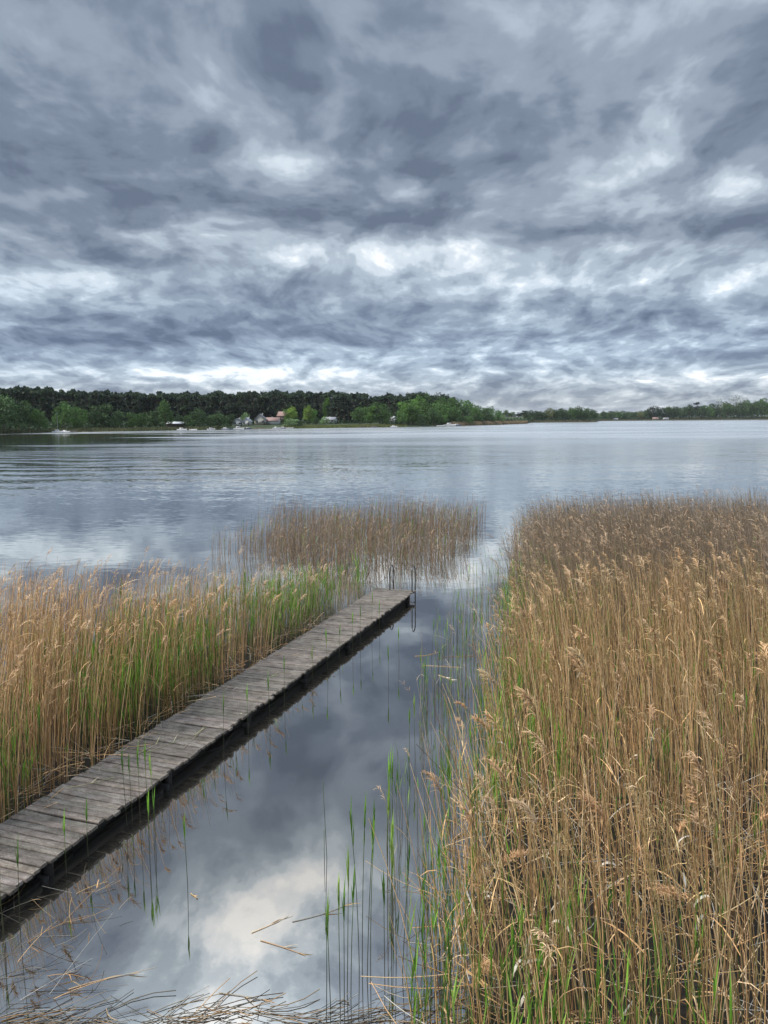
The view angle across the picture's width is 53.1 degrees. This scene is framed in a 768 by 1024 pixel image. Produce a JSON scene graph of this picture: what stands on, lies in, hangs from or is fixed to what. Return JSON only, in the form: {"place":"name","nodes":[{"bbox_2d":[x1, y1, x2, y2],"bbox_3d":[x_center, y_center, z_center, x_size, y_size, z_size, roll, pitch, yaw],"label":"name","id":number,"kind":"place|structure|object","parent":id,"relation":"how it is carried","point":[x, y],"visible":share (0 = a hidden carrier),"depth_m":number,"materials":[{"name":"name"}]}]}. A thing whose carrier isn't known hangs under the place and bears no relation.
{"place":"outdoors","nodes":[
{"label":"outdoors","id":0,"kind":"place"},
{"bbox_2d":[0,622,321,912],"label":"reed root mat","id":1,"kind":"object","parent":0,"point":[28,888],"visible":0.12,"depth_m":9.97,"materials":[{"name":"brown plant"}]},
{"bbox_2d":[0,607,330,818],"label":"reed litter","id":2,"kind":"object","parent":1,"relation":"on","point":[283,635],"visible":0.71,"depth_m":9.78,"materials":[{"name":"plant"}]},
{"bbox_2d":[0,546,366,823],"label":"dry reeds","id":3,"kind":"object","parent":1,"relation":"on","point":[14,644],"visible":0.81,"depth_m":10.52,"materials":[{"name":"brown plant"}]},
{"bbox_2d":[0,547,367,822],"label":"green shoots","id":4,"kind":"object","parent":1,"relation":"on","point":[138,673],"visible":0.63,"depth_m":11.19,"materials":[{"name":"green plant"}]},
{"bbox_2d":[0,420,767,1023],"bbox_3d":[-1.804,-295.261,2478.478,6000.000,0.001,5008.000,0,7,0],"label":"lake water","id":5,"kind":"structure","parent":0,"point":[262,832],"depth_m":11.46,"materials":[{"name":"grey liquid"}]},
{"bbox_2d":[13,841,20,939],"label":"reed shoot","id":6,"kind":"object","parent":5,"relation":"in","point":[17,858],"visible":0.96,"depth_m":6.21,"materials":[{"name":"green plant"}]},
{"bbox_2d":[0,564,415,903],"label":"jetty","id":7,"kind":"object","parent":5,"relation":"in","point":[35,830],"visible":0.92,"depth_m":9.29,"materials":[{"name":"grey wood"}]},
{"bbox_2d":[0,870,539,1023],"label":"reed litter","id":8,"kind":"object","parent":5,"relation":"on","point":[93,1020],"visible":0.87,"depth_m":5.46,"materials":[{"name":"beige plant"}]},
{"bbox_2d":[324,900,327,1018],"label":"reed shoot","id":9,"kind":"object","parent":5,"relation":"in","point":[326,925],"visible":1,"depth_m":5.36,"materials":[{"name":"green plant"}]},
{"bbox_2d":[324,897,330,1009],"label":"reed shoot","id":10,"kind":"object","parent":5,"relation":"in","point":[328,953],"visible":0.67,"depth_m":5.44,"materials":[{"name":"green plant"}]},
{"bbox_2d":[336,876,340,1013],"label":"reed shoot","id":11,"kind":"object","parent":5,"relation":"in","point":[338,895],"visible":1,"depth_m":5.37,"materials":[{"name":"green plant"}]},
{"bbox_2d":[341,874,345,1008],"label":"reed shoot","id":12,"kind":"object","parent":5,"relation":"in","point":[343,903],"visible":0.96,"depth_m":5.41,"materials":[{"name":"green plant"}]},
{"bbox_2d":[345,850,348,995],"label":"reed shoot","id":13,"kind":"object","parent":5,"relation":"in","point":[347,862],"visible":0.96,"depth_m":5.53,"materials":[{"name":"green plant"}]},
{"bbox_2d":[211,485,486,573],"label":"dry reeds","id":14,"kind":"object","parent":5,"relation":"in","point":[337,521],"visible":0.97,"depth_m":24.87,"materials":[{"name":"brown plant"}]},
{"bbox_2d":[351,864,354,977],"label":"reed shoot","id":15,"kind":"object","parent":5,"relation":"in","point":[352,913],"visible":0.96,"depth_m":5.48,"materials":[{"name":"green plant"}]},
{"bbox_2d":[349,796,359,966],"bbox_3d":[-0.225,2.857,5.852,0.068,1.486,0.039,0,7,0],"label":"reed shoot","id":16,"kind":"object","parent":5,"relation":"in","point":[354,863],"visible":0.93,"depth_m":5.81,"materials":[{"name":"green plant"}]},
{"bbox_2d":[362,797,365,974],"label":"reed shoot","id":17,"kind":"object","parent":5,"relation":"in","point":[363,876],"visible":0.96,"depth_m":5.76,"materials":[{"name":"green plant"}]},
{"bbox_2d":[367,804,374,979],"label":"reed shoot","id":18,"kind":"object","parent":5,"relation":"in","point":[370,885],"visible":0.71,"depth_m":5.71,"materials":[{"name":"green plant"}]},
{"bbox_2d":[370,814,374,985],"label":"reed shoot","id":19,"kind":"object","parent":5,"relation":"in","point":[371,892],"visible":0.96,"depth_m":5.64,"materials":[{"name":"green plant"}]},
{"bbox_2d":[381,870,385,984],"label":"reed shoot","id":20,"kind":"object","parent":5,"relation":"in","point":[383,886],"visible":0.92,"depth_m":5.64,"materials":[{"name":"green plant"}]},
{"bbox_2d":[386,784,389,909],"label":"reed shoot","id":21,"kind":"object","parent":5,"relation":"in","point":[388,798],"visible":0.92,"depth_m":6.55,"materials":[{"name":"green plant"}]},
{"bbox_2d":[388,752,390,853],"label":"reed shoot","id":22,"kind":"object","parent":5,"relation":"in","point":[389,802],"visible":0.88,"depth_m":7.42,"materials":[{"name":"green plant"}]},
{"bbox_2d":[389,820,391,947],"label":"reed shoot","id":23,"kind":"object","parent":5,"relation":"in","point":[391,882],"visible":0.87,"depth_m":6.08,"materials":[{"name":"green plant"}]},
{"bbox_2d":[391,818,396,955],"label":"reed shoot","id":24,"kind":"object","parent":5,"relation":"in","point":[392,831],"visible":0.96,"depth_m":5.95,"materials":[{"name":"green plant"}]},
{"bbox_2d":[402,843,409,976],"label":"reed shoot","id":25,"kind":"object","parent":5,"relation":"in","point":[406,893],"visible":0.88,"depth_m":5.73,"materials":[{"name":"green plant"}]},
{"bbox_2d":[373,526,505,931],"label":"sparse reeds","id":26,"kind":"object","parent":5,"relation":"in","point":[451,676],"visible":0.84,"depth_m":10.96,"materials":[{"name":"green plant"}]},
{"bbox_2d":[471,713,504,767],"bbox_3d":[1.151,2.778,8.582,0.391,1.031,0.271,0,7,0],"label":"reed stalk","id":27,"kind":"object","parent":5,"relation":"in","point":[483,725],"visible":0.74,"depth_m":8.56,"materials":[{"name":"beige plant"}]},
{"bbox_2d":[457,847,527,918],"bbox_3d":[0.943,3.212,6.515,0.668,0.669,0.222,-3,8,-24],"label":"reed stalk","id":28,"kind":"object","parent":5,"relation":"in","point":[515,854],"visible":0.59,"depth_m":6.53,"materials":[{"name":"beige plant"}]},
{"bbox_2d":[0,0,767,416],"label":"sky","id":29,"kind":"structure","parent":0,"point":[515,206],"materials":[{"name":"grey"}]},
{"bbox_2d":[6,416,767,433],"bbox_3d":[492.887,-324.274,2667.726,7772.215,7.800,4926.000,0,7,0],"label":"shore ground","id":30,"kind":"structure","parent":0,"point":[252,426],"depth_m":416.31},
{"bbox_2d":[0,394,23,429],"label":"broadleaf tree","id":31,"kind":"object","parent":30,"relation":"on","point":[6,406],"visible":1,"depth_m":262.40,"materials":[{"name":"green plant"}]},
{"bbox_2d":[6,397,31,428],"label":"broadleaf tree","id":32,"kind":"object","parent":30,"relation":"on","point":[24,417],"visible":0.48,"depth_m":271.82,"materials":[{"name":"green plant"}]},
{"bbox_2d":[21,403,38,428],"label":"broadleaf tree","id":33,"kind":"object","parent":30,"relation":"on","point":[30,421],"visible":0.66,"depth_m":277.21,"materials":[{"name":"green plant"}]},
{"bbox_2d":[30,408,48,429],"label":"broadleaf tree","id":34,"kind":"object","parent":30,"relation":"on","point":[42,421],"visible":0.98,"depth_m":277.76,"materials":[{"name":"green plant"}]},
{"bbox_2d":[51,401,75,427],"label":"broadleaf tree","id":35,"kind":"object","parent":30,"relation":"on","point":[64,408],"visible":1,"depth_m":291.75,"materials":[{"name":"green plant"}]},
{"bbox_2d":[70,405,82,426],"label":"broadleaf tree","id":36,"kind":"object","parent":30,"relation":"on","point":[77,410],"visible":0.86,"depth_m":297.83,"materials":[{"name":"green plant"}]},
{"bbox_2d":[75,406,87,425],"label":"broadleaf tree","id":37,"kind":"object","parent":30,"relation":"on","point":[83,417],"visible":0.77,"depth_m":302.26,"materials":[{"name":"green plant"}]},
{"bbox_2d":[86,409,97,424],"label":"broadleaf tree","id":38,"kind":"object","parent":30,"relation":"on","point":[89,417],"visible":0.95,"depth_m":306.68,"materials":[{"name":"green plant"}]},
{"bbox_2d":[89,402,112,425],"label":"broadleaf tree","id":39,"kind":"object","parent":30,"relation":"on","point":[99,416],"visible":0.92,"depth_m":308.81,"materials":[{"name":"green plant"}]},
{"bbox_2d":[0,426,221,433],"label":"shore sedge","id":40,"kind":"object","parent":30,"relation":"on","point":[50,430],"visible":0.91,"depth_m":297.53,"materials":[{"name":"plant"}]},
{"bbox_2d":[110,409,125,425],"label":"broadleaf tree","id":41,"kind":"object","parent":30,"relation":"on","point":[118,417],"visible":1,"depth_m":312.15,"materials":[{"name":"green plant"}]},
{"bbox_2d":[126,411,137,426],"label":"broadleaf tree","id":42,"kind":"object","parent":30,"relation":"on","point":[133,417],"visible":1,"depth_m":315.94,"materials":[{"name":"green plant"}]},
{"bbox_2d":[135,412,149,426],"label":"broadleaf tree","id":43,"kind":"object","parent":30,"relation":"on","point":[140,421],"visible":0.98,"depth_m":319.07,"materials":[{"name":"green plant"}]},
{"bbox_2d":[148,408,159,426],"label":"broadleaf tree","id":44,"kind":"object","parent":30,"relation":"on","point":[152,416],"visible":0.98,"depth_m":323.94,"materials":[{"name":"green plant"}]},
{"bbox_2d":[158,399,174,425],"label":"broadleaf tree","id":45,"kind":"object","parent":30,"relation":"on","point":[166,410],"visible":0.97,"depth_m":328.04,"materials":[{"name":"green plant"}]},
{"bbox_2d":[166,421,184,426],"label":"boathouse","id":46,"kind":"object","parent":30,"relation":"on","point":[177,424],"visible":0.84,"depth_m":337.72,"materials":[{"name":"white wood"}]},
{"bbox_2d":[189,408,208,426],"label":"broadleaf tree","id":47,"kind":"object","parent":30,"relation":"on","point":[201,413],"visible":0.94,"depth_m":340.49,"materials":[{"name":"green plant"}]},
{"bbox_2d":[204,414,215,425],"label":"broadleaf tree","id":48,"kind":"object","parent":30,"relation":"on","point":[210,421],"visible":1,"depth_m":339.54,"materials":[{"name":"green plant"}]},
{"bbox_2d":[208,413,228,425],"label":"broadleaf tree","id":49,"kind":"object","parent":30,"relation":"on","point":[219,419],"visible":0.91,"depth_m":342.33,"materials":[{"name":"green plant"}]},
{"bbox_2d":[0,385,458,423],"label":"pine forest","id":50,"kind":"object","parent":30,"relation":"on","point":[253,404],"visible":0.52,"depth_m":391.65,"materials":[{"name":"green plant"}]},
{"bbox_2d":[254,413,267,424],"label":"house","id":51,"kind":"structure","parent":30,"relation":"on","point":[260,419],"depth_m":381.24,"materials":[{"name":"white wood"}]},
{"bbox_2d":[266,417,280,424],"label":"house","id":52,"kind":"structure","parent":30,"relation":"on","point":[273,420],"depth_m":386.85,"materials":[{"name":"red tile"}]},
{"bbox_2d":[286,405,297,419],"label":"broadleaf tree","id":53,"kind":"object","parent":30,"relation":"on","point":[292,412],"visible":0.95,"depth_m":395.87,"materials":[{"name":"green plant"}]},
{"bbox_2d":[303,405,313,423],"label":"broadleaf tree","id":54,"kind":"object","parent":30,"relation":"on","point":[306,416],"visible":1,"depth_m":397.69,"materials":[{"name":"green plant"}]},
{"bbox_2d":[322,397,330,416],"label":"broadleaf tree","id":55,"kind":"object","parent":30,"relation":"on","point":[324,411],"visible":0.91,"depth_m":425.43,"materials":[{"name":"green plant"}]},
{"bbox_2d":[333,392,346,422],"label":"pine tree","id":56,"kind":"object","parent":30,"relation":"on","point":[338,395],"visible":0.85,"depth_m":422.60,"materials":[{"name":"green plant"}]},
{"bbox_2d":[337,393,349,422],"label":"pine tree","id":57,"kind":"object","parent":30,"relation":"on","point":[341,405],"visible":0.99,"depth_m":421.56,"materials":[{"name":"green plant"}]},
{"bbox_2d":[283,423,406,428],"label":"shore grass","id":58,"kind":"structure","parent":30,"relation":"on","point":[339,426],"depth_m":386.15,"materials":[{"name":"plant"}]},
{"bbox_2d":[350,406,368,423],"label":"broadleaf tree","id":59,"kind":"object","parent":30,"relation":"on","point":[361,411],"visible":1,"depth_m":405.13,"materials":[{"name":"green plant"}]},
{"bbox_2d":[363,404,376,423],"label":"broadleaf tree","id":60,"kind":"object","parent":30,"relation":"on","point":[369,416],"visible":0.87,"depth_m":414.26,"materials":[{"name":"green plant"}]},
{"bbox_2d":[370,402,387,423],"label":"broadleaf tree","id":61,"kind":"object","parent":30,"relation":"on","point":[378,415],"visible":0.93,"depth_m":413.98,"materials":[{"name":"green plant"}]},
{"bbox_2d":[0,416,767,429],"bbox_3d":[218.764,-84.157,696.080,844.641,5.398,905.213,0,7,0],"label":"undergrowth","id":62,"kind":"object","parent":30,"relation":"on","point":[124,424],"visible":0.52,"depth_m":362.48,"materials":[{"name":"green plant"}]},
{"bbox_2d":[381,409,393,423],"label":"broadleaf tree","id":63,"kind":"object","parent":30,"relation":"on","point":[388,418],"visible":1,"depth_m":412.62,"materials":[{"name":"green plant"}]},
{"bbox_2d":[395,411,407,423],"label":"broadleaf tree","id":64,"kind":"object","parent":30,"relation":"on","point":[401,416],"visible":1,"depth_m":415.44,"materials":[{"name":"green plant"}]},
{"bbox_2d":[396,399,420,420],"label":"broadleaf tree","id":65,"kind":"object","parent":30,"relation":"on","point":[404,405],"visible":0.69,"depth_m":427.76,"materials":[{"name":"green plant"}]},
{"bbox_2d":[405,404,421,424],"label":"broadleaf tree","id":66,"kind":"object","parent":30,"relation":"on","point":[414,408],"visible":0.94,"depth_m":423.80,"materials":[{"name":"green plant"}]},
{"bbox_2d":[419,401,437,419],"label":"broadleaf tree","id":67,"kind":"object","parent":30,"relation":"on","point":[427,405],"visible":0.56,"depth_m":439.17,"materials":[{"name":"green plant"}]},
{"bbox_2d":[426,407,442,424],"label":"broadleaf tree","id":68,"kind":"object","parent":30,"relation":"on","point":[432,411],"visible":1,"depth_m":432.05,"materials":[{"name":"green plant"}]},
{"bbox_2d":[432,401,448,422],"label":"broadleaf tree","id":69,"kind":"object","parent":30,"relation":"on","point":[442,412],"visible":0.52,"depth_m":447.54,"materials":[{"name":"green plant"}]},
{"bbox_2d":[434,397,449,418],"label":"broadleaf tree","id":70,"kind":"object","parent":30,"relation":"on","point":[443,401],"visible":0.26,"depth_m":469.34,"materials":[{"name":"green plant"}]},
{"bbox_2d":[446,406,462,420],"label":"broadleaf tree","id":71,"kind":"object","parent":30,"relation":"on","point":[450,414],"visible":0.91,"depth_m":449.82,"materials":[{"name":"green plant"}]},
{"bbox_2d":[454,405,472,420],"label":"broadleaf tree","id":72,"kind":"object","parent":30,"relation":"on","point":[463,409],"visible":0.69,"depth_m":462.40,"materials":[{"name":"green plant"}]},
{"bbox_2d":[470,407,482,420],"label":"broadleaf tree","id":73,"kind":"object","parent":30,"relation":"on","point":[475,410],"visible":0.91,"depth_m":481.98,"materials":[{"name":"green plant"}]},
{"bbox_2d":[480,408,492,420],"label":"broadleaf tree","id":74,"kind":"object","parent":30,"relation":"on","point":[488,416],"visible":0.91,"depth_m":504.20,"materials":[{"name":"green plant"}]},
{"bbox_2d":[450,420,527,425],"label":"shore reeds","id":75,"kind":"object","parent":30,"relation":"on","point":[465,423],"visible":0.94,"depth_m":494.03,"materials":[{"name":"plant"}]},
{"bbox_2d":[501,409,651,416],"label":"ridge woodland","id":76,"kind":"object","parent":30,"relation":"on","point":[623,412],"visible":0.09,"depth_m":1793.46,"materials":[{"name":"green plant"}]},
{"bbox_2d":[572,406,585,419],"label":"broadleaf tree","id":77,"kind":"object","parent":30,"relation":"on","point":[581,413],"visible":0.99,"depth_m":757.42,"materials":[{"name":"green plant"}]},
{"bbox_2d":[522,401,767,419],"bbox_3d":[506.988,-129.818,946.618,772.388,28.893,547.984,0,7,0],"label":"woodland","id":78,"kind":"object","parent":30,"relation":"on","point":[614,416],"visible":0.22,"depth_m":1116.68,"materials":[{"name":"green plant"}]},
{"bbox_2d":[528,418,767,422],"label":"distant shore reeds","id":79,"kind":"object","parent":30,"relation":"on","point":[545,421],"visible":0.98,"depth_m":1025.89,"materials":[{"name":"plant"}]},
{"bbox_2d":[677,407,687,417],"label":"broadleaf tree","id":80,"kind":"object","parent":30,"relation":"on","point":[682,412],"visible":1,"depth_m":1069.51,"materials":[{"name":"green plant"}]},
{"bbox_2d":[685,404,695,418],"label":"broadleaf tree","id":81,"kind":"object","parent":30,"relation":"on","point":[689,409],"visible":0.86,"depth_m":1078.85,"materials":[{"name":"green plant"}]},
{"bbox_2d":[694,405,708,417],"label":"broadleaf tree","id":82,"kind":"object","parent":30,"relation":"on","point":[699,413],"visible":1,"depth_m":1077.59,"materials":[{"name":"green plant"}]},
{"bbox_2d":[703,405,714,418],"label":"broadleaf tree","id":83,"kind":"object","parent":30,"relation":"on","point":[710,413],"visible":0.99,"depth_m":1080.74,"materials":[{"name":"green plant"}]},
{"bbox_2d":[709,403,721,417],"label":"broadleaf tree","id":84,"kind":"object","parent":30,"relation":"on","point":[717,409],"visible":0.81,"depth_m":1089.00,"materials":[{"name":"green plant"}]},
{"bbox_2d":[719,403,733,417],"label":"broadleaf tree","id":85,"kind":"object","parent":30,"relation":"on","point":[727,409],"visible":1,"depth_m":1088.19,"materials":[{"name":"green plant"}]},
{"bbox_2d":[732,402,744,416],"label":"broadleaf tree","id":86,"kind":"object","parent":30,"relation":"on","point":[740,411],"visible":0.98,"depth_m":1090.99,"materials":[{"name":"green plant"}]},
{"bbox_2d":[742,399,753,418],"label":"broadleaf tree","id":87,"kind":"object","parent":30,"relation":"on","point":[745,404],"visible":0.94,"depth_m":1097.24,"materials":[{"name":"green plant"}]},
{"bbox_2d":[748,400,761,416],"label":"broadleaf tree","id":88,"kind":"object","parent":30,"relation":"on","point":[757,411],"visible":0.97,"depth_m":1096.87,"materials":[{"name":"green plant"}]},
{"bbox_2d":[756,398,767,416],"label":"broadleaf tree","id":89,"kind":"object","parent":30,"relation":"on","point":[763,403],"visible":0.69,"depth_m":1104.76,"materials":[{"name":"green plant"}]},
{"bbox_2d":[467,584,767,1023],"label":"reed root mat","id":90,"kind":"object","parent":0,"point":[606,964],"visible":0.08,"depth_m":7.01,"materials":[{"name":"brown plant"}]},
{"bbox_2d":[467,955,494,1023],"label":"reed stalk","id":91,"kind":"object","parent":90,"relation":"on","point":[487,965],"visible":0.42,"depth_m":5.02,"materials":[{"name":"beige plant"}]},
{"bbox_2d":[518,958,551,1023],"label":"reed stalk","id":92,"kind":"object","parent":90,"relation":"on","point":[522,999],"visible":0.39,"depth_m":5.24,"materials":[{"name":"beige plant"}]},
{"bbox_2d":[361,739,767,1023],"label":"reed litter","id":93,"kind":"object","parent":90,"relation":"on","point":[647,902],"visible":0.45,"depth_m":6.03,"materials":[{"name":"beige plant"}]},
{"bbox_2d":[368,560,767,1023],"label":"dry reeds","id":94,"kind":"object","parent":90,"relation":"on","point":[697,800],"visible":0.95,"depth_m":5.93,"materials":[{"name":"beige plant"}]},
{"bbox_2d":[404,507,767,1023],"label":"green shoots","id":95,"kind":"object","parent":90,"relation":"on","point":[505,979],"visible":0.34,"depth_m":5.48,"materials":[{"name":"green plant"}]},
{"bbox_2d":[575,787,622,916],"bbox_3d":[1.776,2.917,6.457,0.371,1.257,0.309,-4,8,-29],"label":"reed stalk","id":96,"kind":"object","parent":90,"relation":"on","point":[592,804],"visible":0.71,"depth_m":6.38,"materials":[{"name":"beige plant"}]},
{"bbox_2d":[481,505,767,741],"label":"dry reeds","id":97,"kind":"object","parent":90,"relation":"on","point":[653,593],"visible":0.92,"depth_m":12.49,"materials":[{"name":"brown plant"}]},
{"bbox_2d":[494,482,767,606],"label":"dry reeds","id":98,"kind":"object","parent":90,"relation":"on","point":[544,520],"visible":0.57,"depth_m":22.53,"materials":[{"name":"brown plant"}]},
{"bbox_2d":[634,843,660,925],"bbox_3d":[1.985,3.046,5.848,0.288,1.146,0.212,-3,7,-18],"label":"reed stalk","id":99,"kind":"object","parent":90,"relation":"on","point":[638,847],"visible":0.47,"depth_m":5.76,"materials":[{"name":"beige plant"}]},
{"bbox_2d":[646,883,712,995],"bbox_3d":[2.042,2.999,5.279,0.633,1.136,0.243,-3,7,-20],"label":"reed stalk","id":100,"kind":"object","parent":90,"relation":"on","point":[668,891],"visible":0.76,"depth_m":5.17,"materials":[{"name":"beige plant"}]},
{"bbox_2d":[665,819,695,928],"bbox_3d":[2.376,3.035,6.332,0.371,1.045,0.165,0,7,0],"label":"reed stalk","id":101,"kind":"object","parent":90,"relation":"on","point":[680,828],"visible":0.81,"depth_m":6.27,"materials":[{"name":"beige plant"}]},
{"bbox_2d":[690,869,710,981],"bbox_3d":[2.335,3.043,5.642,0.234,1.031,0.096,-5,8,-33],"label":"reed stalk","id":102,"kind":"object","parent":90,"relation":"on","point":[694,904],"visible":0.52,"depth_m":5.60,"materials":[{"name":"beige plant"}]},
{"bbox_2d":[661,811,767,971],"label":"reed stalk","id":103,"kind":"object","parent":90,"relation":"on","point":[684,878],"visible":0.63,"depth_m":5.68,"materials":[{"name":"beige plant"}]},
{"bbox_2d":[647,954,767,1023],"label":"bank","id":104,"kind":"structure","parent":0,"point":[683,1010],"depth_m":5.49,"materials":[{"name":"soil"}]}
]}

